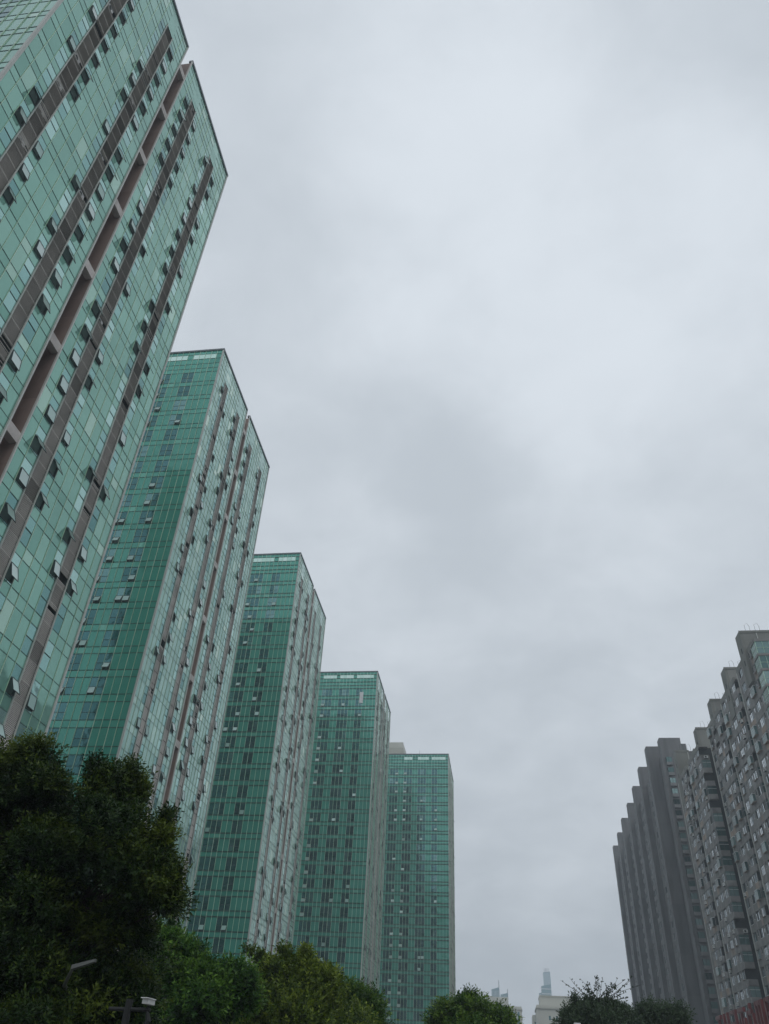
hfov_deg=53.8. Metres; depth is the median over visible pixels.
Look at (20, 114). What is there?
open window
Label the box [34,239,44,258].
open window
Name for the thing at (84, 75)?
open window
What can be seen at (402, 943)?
window
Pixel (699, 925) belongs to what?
bay window
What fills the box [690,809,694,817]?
window
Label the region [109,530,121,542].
window
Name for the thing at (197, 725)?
open window
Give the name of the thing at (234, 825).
window
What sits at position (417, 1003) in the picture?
window
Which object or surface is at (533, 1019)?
distant building
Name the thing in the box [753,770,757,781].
window
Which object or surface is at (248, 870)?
glass tower
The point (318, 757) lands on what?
window
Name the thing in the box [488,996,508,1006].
distant building
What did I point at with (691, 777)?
window
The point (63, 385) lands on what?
open window
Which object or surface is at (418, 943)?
window
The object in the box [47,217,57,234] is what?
open window
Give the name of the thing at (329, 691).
window
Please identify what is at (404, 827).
window
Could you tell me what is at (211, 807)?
window
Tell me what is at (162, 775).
open window
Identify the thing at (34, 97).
open window
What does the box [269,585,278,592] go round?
window
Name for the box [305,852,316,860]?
window
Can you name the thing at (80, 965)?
street lamp
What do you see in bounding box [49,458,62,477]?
open window
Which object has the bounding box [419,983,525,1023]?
leafy tree
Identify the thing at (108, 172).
open window
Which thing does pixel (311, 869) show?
window
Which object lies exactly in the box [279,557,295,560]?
clerestory window
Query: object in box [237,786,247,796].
window
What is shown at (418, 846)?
window
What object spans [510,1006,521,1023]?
distant building
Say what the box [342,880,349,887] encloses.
window
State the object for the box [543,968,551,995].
distant skyscraper
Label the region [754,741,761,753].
window
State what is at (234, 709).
window
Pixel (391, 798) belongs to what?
window
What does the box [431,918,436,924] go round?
window
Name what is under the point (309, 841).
window
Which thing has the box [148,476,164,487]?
window
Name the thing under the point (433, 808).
window
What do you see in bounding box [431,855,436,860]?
window
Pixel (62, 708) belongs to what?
window
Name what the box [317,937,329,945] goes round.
window
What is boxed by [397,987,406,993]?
window
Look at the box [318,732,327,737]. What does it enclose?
window
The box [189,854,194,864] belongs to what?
open window
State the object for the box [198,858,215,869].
window
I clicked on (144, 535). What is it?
window
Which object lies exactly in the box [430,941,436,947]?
window
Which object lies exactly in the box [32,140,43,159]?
open window
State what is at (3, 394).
open window
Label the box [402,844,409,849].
window
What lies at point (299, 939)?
window
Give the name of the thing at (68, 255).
open window
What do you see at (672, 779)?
bay window
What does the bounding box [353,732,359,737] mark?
window
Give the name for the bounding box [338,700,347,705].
window
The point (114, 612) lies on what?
window
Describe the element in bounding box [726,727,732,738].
window
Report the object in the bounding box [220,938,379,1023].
leafy tree
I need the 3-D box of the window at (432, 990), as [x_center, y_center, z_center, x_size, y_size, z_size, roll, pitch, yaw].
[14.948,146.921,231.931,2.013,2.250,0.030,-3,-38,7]
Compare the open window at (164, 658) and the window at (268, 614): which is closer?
the open window at (164, 658)
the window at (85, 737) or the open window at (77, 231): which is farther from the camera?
the window at (85, 737)
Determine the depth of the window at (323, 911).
186.46 m
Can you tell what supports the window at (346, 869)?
in the glass tower at (338, 912)
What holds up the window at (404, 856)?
in the glass tower at (417, 965)
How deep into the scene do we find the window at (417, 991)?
232.51 m
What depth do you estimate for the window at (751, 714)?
151.46 m
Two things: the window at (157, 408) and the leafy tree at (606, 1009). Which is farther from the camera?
the window at (157, 408)
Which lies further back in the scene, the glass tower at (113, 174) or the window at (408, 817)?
the window at (408, 817)
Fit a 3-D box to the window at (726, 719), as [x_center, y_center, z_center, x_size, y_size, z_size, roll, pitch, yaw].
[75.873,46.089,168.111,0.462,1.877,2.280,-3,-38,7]
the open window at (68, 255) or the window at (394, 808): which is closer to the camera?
the open window at (68, 255)
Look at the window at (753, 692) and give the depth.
148.88 m
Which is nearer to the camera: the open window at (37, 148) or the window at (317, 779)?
the open window at (37, 148)
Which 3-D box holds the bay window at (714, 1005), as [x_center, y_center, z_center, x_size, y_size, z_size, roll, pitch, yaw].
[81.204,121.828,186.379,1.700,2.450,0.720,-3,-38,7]
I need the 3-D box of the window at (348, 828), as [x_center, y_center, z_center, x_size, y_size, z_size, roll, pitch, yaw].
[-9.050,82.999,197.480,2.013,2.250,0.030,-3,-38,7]
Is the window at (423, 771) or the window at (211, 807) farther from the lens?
the window at (423, 771)
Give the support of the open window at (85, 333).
in the glass tower at (113, 174)
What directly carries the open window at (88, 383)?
in the glass tower at (113, 174)
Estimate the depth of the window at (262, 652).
161.15 m
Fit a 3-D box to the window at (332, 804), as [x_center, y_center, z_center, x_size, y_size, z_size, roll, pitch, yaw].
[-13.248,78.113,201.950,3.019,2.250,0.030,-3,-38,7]
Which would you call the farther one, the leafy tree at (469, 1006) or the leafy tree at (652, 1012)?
the leafy tree at (652, 1012)
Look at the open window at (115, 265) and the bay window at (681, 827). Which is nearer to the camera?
the open window at (115, 265)
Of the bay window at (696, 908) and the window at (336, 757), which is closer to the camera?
the bay window at (696, 908)
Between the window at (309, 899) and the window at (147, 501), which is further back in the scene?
the window at (309, 899)
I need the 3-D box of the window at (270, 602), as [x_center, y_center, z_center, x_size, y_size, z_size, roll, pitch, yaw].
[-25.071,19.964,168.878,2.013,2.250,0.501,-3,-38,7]
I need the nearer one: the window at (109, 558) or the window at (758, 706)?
the window at (109, 558)
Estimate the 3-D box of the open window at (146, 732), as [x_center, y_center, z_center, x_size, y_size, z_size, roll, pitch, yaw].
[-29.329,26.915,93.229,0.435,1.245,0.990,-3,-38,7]
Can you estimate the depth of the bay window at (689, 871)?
204.61 m
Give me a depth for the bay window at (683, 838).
210.21 m
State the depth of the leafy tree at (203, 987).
24.08 m
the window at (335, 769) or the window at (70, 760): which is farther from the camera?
the window at (335, 769)
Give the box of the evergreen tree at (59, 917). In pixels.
[0,727,200,1023]
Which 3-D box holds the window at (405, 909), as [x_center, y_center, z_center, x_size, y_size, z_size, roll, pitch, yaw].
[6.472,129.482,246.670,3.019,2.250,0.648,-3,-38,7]
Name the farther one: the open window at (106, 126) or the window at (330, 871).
the window at (330, 871)
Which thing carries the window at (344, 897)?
in the glass tower at (338, 912)
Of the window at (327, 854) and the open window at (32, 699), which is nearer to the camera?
the open window at (32, 699)
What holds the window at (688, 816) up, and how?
in the apartment block at (737, 974)
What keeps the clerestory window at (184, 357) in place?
in the glass tower at (149, 672)
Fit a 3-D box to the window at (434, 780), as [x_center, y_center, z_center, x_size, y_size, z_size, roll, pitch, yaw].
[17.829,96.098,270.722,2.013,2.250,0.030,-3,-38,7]
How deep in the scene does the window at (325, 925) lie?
184.56 m
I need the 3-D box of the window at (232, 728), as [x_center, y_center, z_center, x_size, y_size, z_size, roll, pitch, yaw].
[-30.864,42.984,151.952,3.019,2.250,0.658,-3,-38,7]
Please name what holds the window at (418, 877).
in the glass tower at (417, 965)
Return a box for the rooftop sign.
[715,996,768,1023]
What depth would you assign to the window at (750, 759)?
152.80 m
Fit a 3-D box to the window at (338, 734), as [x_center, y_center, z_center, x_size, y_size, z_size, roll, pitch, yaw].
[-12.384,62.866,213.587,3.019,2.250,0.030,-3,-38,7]
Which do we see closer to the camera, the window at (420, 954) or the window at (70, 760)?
the window at (70, 760)
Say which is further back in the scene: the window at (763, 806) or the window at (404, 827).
the window at (404, 827)
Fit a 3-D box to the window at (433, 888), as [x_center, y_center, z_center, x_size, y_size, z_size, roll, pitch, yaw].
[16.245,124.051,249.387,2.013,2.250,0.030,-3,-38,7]
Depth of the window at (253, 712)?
153.38 m
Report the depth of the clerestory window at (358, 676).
223.49 m
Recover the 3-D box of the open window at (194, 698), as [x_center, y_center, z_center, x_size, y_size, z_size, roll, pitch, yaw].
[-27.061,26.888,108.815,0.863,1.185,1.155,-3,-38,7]
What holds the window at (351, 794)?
in the glass tower at (338, 912)
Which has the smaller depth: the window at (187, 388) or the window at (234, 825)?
the window at (187, 388)
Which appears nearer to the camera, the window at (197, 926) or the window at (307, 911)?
the window at (197, 926)
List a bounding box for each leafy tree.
[136,915,268,1023]
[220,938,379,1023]
[334,974,399,1023]
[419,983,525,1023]
[551,975,642,1023]
[632,992,697,1023]
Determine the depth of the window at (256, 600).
169.47 m
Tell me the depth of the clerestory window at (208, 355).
127.53 m
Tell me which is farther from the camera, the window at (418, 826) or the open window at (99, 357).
the window at (418, 826)
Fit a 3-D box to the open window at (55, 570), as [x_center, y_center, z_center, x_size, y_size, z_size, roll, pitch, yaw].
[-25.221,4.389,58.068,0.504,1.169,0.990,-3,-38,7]
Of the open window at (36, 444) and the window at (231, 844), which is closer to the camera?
the open window at (36, 444)
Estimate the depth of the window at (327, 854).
194.32 m
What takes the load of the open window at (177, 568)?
in the glass tower at (149, 672)
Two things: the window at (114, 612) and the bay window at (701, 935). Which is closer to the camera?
the window at (114, 612)
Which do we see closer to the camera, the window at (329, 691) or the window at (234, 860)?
the window at (234, 860)
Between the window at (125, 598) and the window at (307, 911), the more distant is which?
the window at (307, 911)
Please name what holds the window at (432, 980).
in the glass tower at (417, 965)
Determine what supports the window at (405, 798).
in the glass tower at (417, 965)
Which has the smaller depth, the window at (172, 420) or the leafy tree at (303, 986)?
the leafy tree at (303, 986)
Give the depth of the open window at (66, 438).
60.35 m
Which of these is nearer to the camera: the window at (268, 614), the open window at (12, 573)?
the open window at (12, 573)
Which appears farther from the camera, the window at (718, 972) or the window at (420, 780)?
the window at (420, 780)
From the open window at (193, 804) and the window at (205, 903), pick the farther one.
the window at (205, 903)
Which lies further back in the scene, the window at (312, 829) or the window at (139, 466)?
the window at (312, 829)
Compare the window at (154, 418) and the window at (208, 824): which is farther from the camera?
the window at (208, 824)
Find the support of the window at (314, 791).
in the glass tower at (338, 912)
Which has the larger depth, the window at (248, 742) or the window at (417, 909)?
the window at (417, 909)
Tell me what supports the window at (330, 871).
in the glass tower at (338, 912)
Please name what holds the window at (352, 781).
in the glass tower at (338, 912)
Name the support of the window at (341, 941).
in the glass tower at (338, 912)
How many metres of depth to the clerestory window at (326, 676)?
224.92 m
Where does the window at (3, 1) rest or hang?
in the glass tower at (113, 174)
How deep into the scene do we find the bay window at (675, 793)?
217.52 m
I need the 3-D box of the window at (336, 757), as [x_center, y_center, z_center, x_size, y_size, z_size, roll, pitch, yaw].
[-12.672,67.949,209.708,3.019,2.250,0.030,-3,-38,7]
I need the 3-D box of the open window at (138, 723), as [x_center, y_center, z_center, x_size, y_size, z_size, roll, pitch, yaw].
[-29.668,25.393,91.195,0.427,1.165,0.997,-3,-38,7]
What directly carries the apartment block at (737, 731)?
on the ground
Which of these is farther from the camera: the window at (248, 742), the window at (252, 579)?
the window at (252, 579)
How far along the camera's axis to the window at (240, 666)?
159.80 m
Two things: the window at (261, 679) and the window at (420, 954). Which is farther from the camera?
the window at (420, 954)
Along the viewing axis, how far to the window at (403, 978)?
235.11 m
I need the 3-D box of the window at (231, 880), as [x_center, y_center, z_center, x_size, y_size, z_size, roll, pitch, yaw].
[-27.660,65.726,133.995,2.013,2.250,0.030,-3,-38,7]
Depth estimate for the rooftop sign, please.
91.76 m
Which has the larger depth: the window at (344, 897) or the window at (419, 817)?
the window at (419, 817)
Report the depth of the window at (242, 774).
145.66 m
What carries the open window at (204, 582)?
in the glass tower at (149, 672)
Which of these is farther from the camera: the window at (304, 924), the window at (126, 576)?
the window at (304, 924)
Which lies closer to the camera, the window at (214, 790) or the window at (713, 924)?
the window at (214, 790)
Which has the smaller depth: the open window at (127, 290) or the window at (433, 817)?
the open window at (127, 290)
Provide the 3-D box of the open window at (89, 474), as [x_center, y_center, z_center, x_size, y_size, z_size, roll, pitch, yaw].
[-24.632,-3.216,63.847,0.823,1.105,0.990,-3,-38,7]
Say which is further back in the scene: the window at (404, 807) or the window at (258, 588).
the window at (404, 807)
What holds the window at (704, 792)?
in the apartment block at (737, 974)
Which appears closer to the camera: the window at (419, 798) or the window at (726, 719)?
the window at (726, 719)
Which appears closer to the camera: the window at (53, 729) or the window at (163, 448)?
the window at (53, 729)
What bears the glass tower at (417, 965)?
on the ground
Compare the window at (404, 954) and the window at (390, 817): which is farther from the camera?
the window at (390, 817)
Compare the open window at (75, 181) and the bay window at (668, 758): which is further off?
the bay window at (668, 758)
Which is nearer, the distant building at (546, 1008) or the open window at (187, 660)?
the open window at (187, 660)
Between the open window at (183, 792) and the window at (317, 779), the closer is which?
the open window at (183, 792)
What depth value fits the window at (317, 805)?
202.55 m
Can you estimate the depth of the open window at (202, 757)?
110.69 m
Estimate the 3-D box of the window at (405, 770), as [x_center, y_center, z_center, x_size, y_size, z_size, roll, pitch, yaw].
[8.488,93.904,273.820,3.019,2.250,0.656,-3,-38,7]
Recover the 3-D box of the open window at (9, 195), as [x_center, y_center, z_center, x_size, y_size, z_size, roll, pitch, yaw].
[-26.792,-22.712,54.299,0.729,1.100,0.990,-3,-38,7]
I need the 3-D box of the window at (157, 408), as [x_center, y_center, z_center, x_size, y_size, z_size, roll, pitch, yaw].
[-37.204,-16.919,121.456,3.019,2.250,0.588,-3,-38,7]
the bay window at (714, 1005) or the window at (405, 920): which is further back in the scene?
the window at (405, 920)
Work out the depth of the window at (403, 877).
252.51 m
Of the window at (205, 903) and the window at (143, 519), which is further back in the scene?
the window at (205, 903)
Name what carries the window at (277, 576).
in the glass tower at (248, 870)
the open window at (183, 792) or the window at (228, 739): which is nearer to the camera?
the open window at (183, 792)
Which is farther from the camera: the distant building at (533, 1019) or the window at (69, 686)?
the distant building at (533, 1019)
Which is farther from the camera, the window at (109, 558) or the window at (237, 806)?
the window at (237, 806)
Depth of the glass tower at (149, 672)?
107.98 m
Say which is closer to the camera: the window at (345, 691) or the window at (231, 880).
the window at (231, 880)
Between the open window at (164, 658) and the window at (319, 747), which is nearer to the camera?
the open window at (164, 658)
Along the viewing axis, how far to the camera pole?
7.43 m
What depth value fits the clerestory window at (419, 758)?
276.11 m
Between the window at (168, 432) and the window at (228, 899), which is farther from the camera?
the window at (228, 899)
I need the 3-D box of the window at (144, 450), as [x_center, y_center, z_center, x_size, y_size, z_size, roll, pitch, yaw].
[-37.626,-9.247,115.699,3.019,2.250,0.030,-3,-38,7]
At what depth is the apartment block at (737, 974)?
175.41 m
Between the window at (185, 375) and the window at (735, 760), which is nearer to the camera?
the window at (185, 375)
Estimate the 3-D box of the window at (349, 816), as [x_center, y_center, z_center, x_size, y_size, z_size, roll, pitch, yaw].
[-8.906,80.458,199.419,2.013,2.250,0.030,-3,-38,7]
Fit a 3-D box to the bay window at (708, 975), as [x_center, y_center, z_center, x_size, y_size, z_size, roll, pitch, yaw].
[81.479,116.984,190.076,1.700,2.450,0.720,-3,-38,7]
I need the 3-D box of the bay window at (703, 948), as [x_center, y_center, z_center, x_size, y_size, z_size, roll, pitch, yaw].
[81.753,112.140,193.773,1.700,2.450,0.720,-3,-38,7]
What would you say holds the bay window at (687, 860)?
in the apartment block at (667, 947)
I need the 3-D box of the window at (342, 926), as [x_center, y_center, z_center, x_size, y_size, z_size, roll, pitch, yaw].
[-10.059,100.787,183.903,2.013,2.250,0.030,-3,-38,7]
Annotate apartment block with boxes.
[613,738,722,1023]
[673,721,764,1023]
[706,624,768,996]
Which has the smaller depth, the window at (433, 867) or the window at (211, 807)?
the window at (211, 807)
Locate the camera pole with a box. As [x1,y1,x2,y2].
[109,997,155,1023]
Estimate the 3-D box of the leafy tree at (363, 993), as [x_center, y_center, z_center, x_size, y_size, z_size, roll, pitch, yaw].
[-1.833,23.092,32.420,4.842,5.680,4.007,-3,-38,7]
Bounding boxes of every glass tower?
[0,0,227,752]
[44,348,269,958]
[186,552,325,1023]
[292,671,390,992]
[379,742,455,1023]
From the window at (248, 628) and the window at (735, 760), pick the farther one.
the window at (248, 628)
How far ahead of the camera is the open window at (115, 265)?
69.95 m
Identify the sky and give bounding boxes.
[171,0,768,1023]
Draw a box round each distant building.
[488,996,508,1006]
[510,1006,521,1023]
[532,1015,535,1023]
[535,995,571,1023]
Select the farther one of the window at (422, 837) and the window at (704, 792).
the window at (422, 837)
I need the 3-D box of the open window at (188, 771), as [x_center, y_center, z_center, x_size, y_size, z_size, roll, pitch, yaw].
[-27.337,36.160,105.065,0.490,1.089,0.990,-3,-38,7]
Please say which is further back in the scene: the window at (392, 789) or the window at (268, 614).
the window at (392, 789)
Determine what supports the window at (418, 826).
in the glass tower at (417, 965)
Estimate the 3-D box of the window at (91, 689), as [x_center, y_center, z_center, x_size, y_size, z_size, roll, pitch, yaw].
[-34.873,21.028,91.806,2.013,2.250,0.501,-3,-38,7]
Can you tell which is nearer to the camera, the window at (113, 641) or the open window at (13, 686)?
the open window at (13, 686)
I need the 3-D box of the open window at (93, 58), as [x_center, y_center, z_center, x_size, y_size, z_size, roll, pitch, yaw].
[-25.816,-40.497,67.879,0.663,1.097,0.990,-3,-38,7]
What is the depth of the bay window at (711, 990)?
187.97 m
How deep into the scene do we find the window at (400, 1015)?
229.33 m
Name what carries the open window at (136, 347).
in the glass tower at (113, 174)
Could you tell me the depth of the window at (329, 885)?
190.26 m
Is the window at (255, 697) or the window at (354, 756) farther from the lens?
the window at (354, 756)
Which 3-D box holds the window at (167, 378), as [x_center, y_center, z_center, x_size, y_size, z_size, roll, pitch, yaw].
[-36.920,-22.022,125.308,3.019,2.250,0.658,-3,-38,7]
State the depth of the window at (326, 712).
218.08 m
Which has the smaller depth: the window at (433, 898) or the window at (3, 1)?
the window at (3, 1)
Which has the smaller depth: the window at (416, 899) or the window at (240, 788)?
the window at (240, 788)
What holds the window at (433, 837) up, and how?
in the glass tower at (417, 965)
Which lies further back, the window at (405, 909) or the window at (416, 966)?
the window at (405, 909)
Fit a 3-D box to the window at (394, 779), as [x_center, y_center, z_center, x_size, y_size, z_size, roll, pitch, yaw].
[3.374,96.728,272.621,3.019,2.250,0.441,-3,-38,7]
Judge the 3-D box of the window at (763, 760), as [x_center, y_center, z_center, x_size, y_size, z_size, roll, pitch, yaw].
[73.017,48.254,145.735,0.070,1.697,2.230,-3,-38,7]
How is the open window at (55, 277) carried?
in the glass tower at (113, 174)
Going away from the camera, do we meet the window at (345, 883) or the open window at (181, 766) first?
the open window at (181, 766)
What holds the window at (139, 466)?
in the glass tower at (149, 672)
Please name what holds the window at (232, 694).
in the glass tower at (248, 870)
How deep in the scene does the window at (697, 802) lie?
187.06 m
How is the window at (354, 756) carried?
in the glass tower at (338, 912)
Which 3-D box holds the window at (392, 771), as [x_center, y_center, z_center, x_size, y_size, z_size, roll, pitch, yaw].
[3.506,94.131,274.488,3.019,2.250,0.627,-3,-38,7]
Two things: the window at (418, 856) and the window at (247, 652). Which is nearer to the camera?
the window at (247, 652)
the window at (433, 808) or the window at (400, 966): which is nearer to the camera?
the window at (400, 966)
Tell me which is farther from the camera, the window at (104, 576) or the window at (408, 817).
the window at (408, 817)
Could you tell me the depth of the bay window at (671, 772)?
221.27 m
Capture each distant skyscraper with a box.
[491,980,499,996]
[500,989,507,996]
[541,984,551,995]
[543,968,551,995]
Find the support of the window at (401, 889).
in the glass tower at (417, 965)
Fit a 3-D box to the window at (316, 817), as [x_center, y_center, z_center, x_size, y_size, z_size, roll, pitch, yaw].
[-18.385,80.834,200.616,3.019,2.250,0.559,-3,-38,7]
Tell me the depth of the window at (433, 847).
257.15 m
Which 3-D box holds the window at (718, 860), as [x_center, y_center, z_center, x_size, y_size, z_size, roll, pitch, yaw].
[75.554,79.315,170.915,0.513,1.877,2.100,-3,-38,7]
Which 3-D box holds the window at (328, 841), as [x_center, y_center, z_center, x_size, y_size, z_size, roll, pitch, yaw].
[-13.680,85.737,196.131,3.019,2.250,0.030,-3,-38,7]
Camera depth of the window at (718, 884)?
171.86 m
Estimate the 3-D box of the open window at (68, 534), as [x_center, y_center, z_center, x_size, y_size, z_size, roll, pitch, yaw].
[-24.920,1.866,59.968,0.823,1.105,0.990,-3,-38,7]
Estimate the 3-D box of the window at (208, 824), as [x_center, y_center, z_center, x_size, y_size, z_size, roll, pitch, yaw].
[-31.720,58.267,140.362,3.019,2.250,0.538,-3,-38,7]
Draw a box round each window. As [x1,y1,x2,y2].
[0,0,19,3]
[0,6,13,16]
[0,383,7,403]
[0,502,15,524]
[0,723,5,738]
[3,185,16,204]
[5,561,18,583]
[6,676,19,696]
[8,349,21,371]
[15,106,27,125]
[16,467,29,488]
[18,163,29,181]
[25,692,36,711]
[29,86,44,105]
[31,434,46,455]
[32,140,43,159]
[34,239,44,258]
[35,491,49,510]
[37,293,49,314]
[44,404,56,424]
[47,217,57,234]
[47,728,59,741]
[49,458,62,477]
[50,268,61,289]
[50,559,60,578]
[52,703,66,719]
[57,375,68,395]
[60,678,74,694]
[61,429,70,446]
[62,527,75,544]
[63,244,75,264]
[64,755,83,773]
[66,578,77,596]
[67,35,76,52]
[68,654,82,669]
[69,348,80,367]
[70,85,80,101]
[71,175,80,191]
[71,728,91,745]
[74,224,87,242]
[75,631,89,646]
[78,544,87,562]
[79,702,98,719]
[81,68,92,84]
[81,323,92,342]
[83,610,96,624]
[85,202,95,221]
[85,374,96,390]
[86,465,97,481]
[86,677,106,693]
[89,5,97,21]
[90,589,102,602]
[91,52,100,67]
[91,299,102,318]
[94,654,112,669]
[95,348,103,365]
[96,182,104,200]
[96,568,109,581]
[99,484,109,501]
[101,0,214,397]
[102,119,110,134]
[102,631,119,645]
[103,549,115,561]
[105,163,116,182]
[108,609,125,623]
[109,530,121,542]
[111,256,119,273]
[114,588,131,601]
[115,512,127,524]
[118,430,126,446]
[120,236,131,253]
[121,495,132,506]
[121,567,137,580]
[123,282,130,296]
[126,548,143,560]
[127,478,137,488]
[132,462,142,472]
[133,529,148,541]
[136,717,140,728]
[137,446,148,456]
[139,511,153,522]
[142,431,152,440]
[143,493,159,505]
[144,724,148,736]
[147,416,157,425]
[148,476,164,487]
[151,764,155,774]
[152,402,161,411]
[154,460,168,471]
[154,645,159,656]
[156,388,166,397]
[159,444,173,454]
[159,771,165,781]
[161,374,170,383]
[162,655,165,664]
[164,429,177,439]
[165,746,169,756]
[167,632,172,642]
[168,356,187,360]
[168,414,181,424]
[170,722,175,733]
[173,400,185,409]
[175,562,179,571]
[175,700,179,710]
[177,386,190,395]
[179,760,184,770]
[181,373,193,381]
[181,790,184,800]
[183,737,187,747]
[185,656,188,666]
[186,768,189,777]
[187,917,205,929]
[188,715,192,725]
[189,506,194,516]
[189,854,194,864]
[191,801,196,810]
[191,897,208,909]
[193,695,198,703]
[194,354,216,358]
[195,723,198,732]
[195,877,211,888]
[198,598,202,607]
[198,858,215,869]
[200,755,205,764]
[201,839,218,850]
[202,579,205,589]
[204,821,221,831]
[205,635,209,644]
[208,803,224,813]
[211,786,227,796]
[212,939,224,951]
[214,769,230,779]
[215,918,227,931]
[217,753,232,762]
[219,897,230,909]
[220,737,235,747]
[222,722,237,731]
[222,877,233,889]
[225,858,236,869]
[226,707,240,716]
[228,692,243,700]
[228,839,239,850]
[231,677,245,686]
[231,821,242,832]
[234,663,247,671]
[234,803,245,813]
[236,650,250,658]
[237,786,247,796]
[238,636,252,644]
[239,769,250,779]
[241,623,254,631]
[242,753,252,762]
[243,611,256,618]
[245,598,258,606]
[245,737,255,746]
[247,722,257,730]
[248,586,260,593]
[250,574,262,581]
[250,706,259,715]
[252,692,261,700]
[253,558,273,561]
[254,677,264,685]
[256,663,266,671]
[259,649,268,657]
[261,636,270,643]
[263,623,272,630]
[265,610,274,617]
[267,598,276,605]
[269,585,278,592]
[271,574,279,580]
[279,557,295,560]
[297,936,308,944]
[298,921,310,930]
[300,907,311,915]
[301,893,312,901]
[303,879,314,887]
[304,865,315,873]
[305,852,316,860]
[307,839,317,846]
[308,826,319,833]
[309,813,320,821]
[311,801,321,808]
[312,789,322,795]
[313,777,323,783]
[314,765,324,772]
[315,754,325,760]
[316,743,326,749]
[316,952,328,961]
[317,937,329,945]
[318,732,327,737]
[319,721,328,726]
[319,922,330,930]
[320,710,329,716]
[320,907,331,916]
[321,700,330,706]
[321,893,332,902]
[322,689,331,695]
[322,879,333,887]
[323,866,334,873]
[324,675,336,678]
[325,852,335,860]
[326,839,337,846]
[327,826,338,833]
[328,814,338,820]
[329,801,339,808]
[330,789,340,795]
[331,777,341,783]
[332,765,342,772]
[333,754,343,760]
[334,743,344,749]
[335,732,345,737]
[336,721,346,726]
[337,710,347,716]
[337,953,344,961]
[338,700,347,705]
[338,937,345,946]
[339,689,348,695]
[339,923,346,931]
[340,675,353,677]
[340,908,347,916]
[341,894,348,902]
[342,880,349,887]
[343,866,350,873]
[344,853,351,860]
[345,839,352,846]
[346,826,353,833]
[347,814,353,821]
[348,801,354,808]
[349,789,355,796]
[350,765,357,772]
[350,777,356,783]
[351,754,357,760]
[352,743,358,748]
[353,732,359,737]
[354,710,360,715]
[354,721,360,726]
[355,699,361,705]
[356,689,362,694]
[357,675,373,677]
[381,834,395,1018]
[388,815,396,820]
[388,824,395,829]
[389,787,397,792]
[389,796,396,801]
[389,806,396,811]
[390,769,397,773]
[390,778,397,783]
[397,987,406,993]
[397,999,406,1006]
[397,1012,406,1018]
[398,951,407,958]
[398,963,407,969]
[398,975,406,982]
[399,928,407,934]
[399,940,407,946]
[400,885,408,891]
[400,896,408,902]
[400,906,408,912]
[400,917,408,923]
[401,854,409,859]
[401,864,409,869]
[401,875,409,880]
[402,825,410,829]
[402,834,410,840]
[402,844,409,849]
[403,787,411,792]
[403,796,410,801]
[403,806,410,810]
[403,815,410,820]
[404,769,411,774]
[404,778,411,783]
[413,1012,422,1019]
[414,952,423,959]
[414,963,423,970]
[414,975,423,982]
[414,988,422,994]
[414,1000,422,1007]
[415,896,423,901]
[415,907,423,912]
[415,918,423,924]
[415,929,423,935]
[415,940,423,946]
[416,844,424,849]
[416,854,424,859]
[416,865,424,870]
[416,875,424,880]
[416,885,424,891]
[417,787,425,792]
[417,796,425,801]
[417,806,425,810]
[417,815,424,820]
[417,825,424,830]
[417,834,424,840]
[418,757,428,759]
[418,769,425,774]
[418,778,425,783]
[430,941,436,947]
[430,952,436,958]
[430,964,436,970]
[430,976,436,982]
[430,988,435,995]
[431,806,436,810]
[431,815,436,820]
[431,825,436,830]
[431,835,436,839]
[431,845,436,849]
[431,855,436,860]
[431,865,436,870]
[431,875,436,880]
[431,886,436,891]
[431,896,436,902]
[431,907,436,913]
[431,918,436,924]
[431,929,436,935]
[432,757,444,759]
[432,778,436,783]
[432,787,436,792]
[665,756,672,764]
[667,767,674,775]
[669,777,676,785]
[671,788,678,796]
[673,799,680,807]
[675,810,682,818]
[677,821,684,830]
[679,832,687,841]
[681,844,689,853]
[683,856,691,865]
[685,868,693,877]
[686,814,690,822]
[688,826,693,835]
[688,880,696,890]
[689,775,694,784]
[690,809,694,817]
[690,892,698,902]
[692,905,700,915]
[693,768,698,778]
[695,801,699,810]
[695,918,703,928]
[697,931,705,942]
[698,878,703,888]
[699,945,708,955]
[702,788,706,798]
[702,958,710,969]
[705,972,713,983]
[706,855,709,863]
[707,986,716,998]
[710,917,715,927]
[710,1001,718,1012]
[715,878,720,887]
[715,967,720,975]
[716,858,721,868]
[723,714,728,725]
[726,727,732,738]
[726,959,731,969]
[733,756,738,767]
[736,711,742,722]
[740,747,744,758]
[747,755,753,766]
[749,711,753,722]
[749,793,756,804]
[750,685,756,698]
[750,725,758,738]
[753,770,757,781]
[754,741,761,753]
[755,808,759,819]
[756,700,760,711]
[757,785,761,796]
[760,716,764,727]
[761,757,765,767]
[761,801,765,812]
[762,732,768,744]
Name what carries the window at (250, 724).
in the glass tower at (248, 870)
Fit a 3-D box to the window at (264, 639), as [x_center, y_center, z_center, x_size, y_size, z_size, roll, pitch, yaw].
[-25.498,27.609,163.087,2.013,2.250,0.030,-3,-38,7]
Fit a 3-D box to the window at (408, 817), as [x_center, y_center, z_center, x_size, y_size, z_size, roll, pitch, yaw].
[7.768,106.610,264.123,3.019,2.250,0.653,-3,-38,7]
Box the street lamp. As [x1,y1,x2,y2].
[62,959,96,1006]
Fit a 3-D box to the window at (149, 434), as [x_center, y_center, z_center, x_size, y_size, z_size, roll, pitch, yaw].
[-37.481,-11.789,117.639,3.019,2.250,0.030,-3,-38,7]
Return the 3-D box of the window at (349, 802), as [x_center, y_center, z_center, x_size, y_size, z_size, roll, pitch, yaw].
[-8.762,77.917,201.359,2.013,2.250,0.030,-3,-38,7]

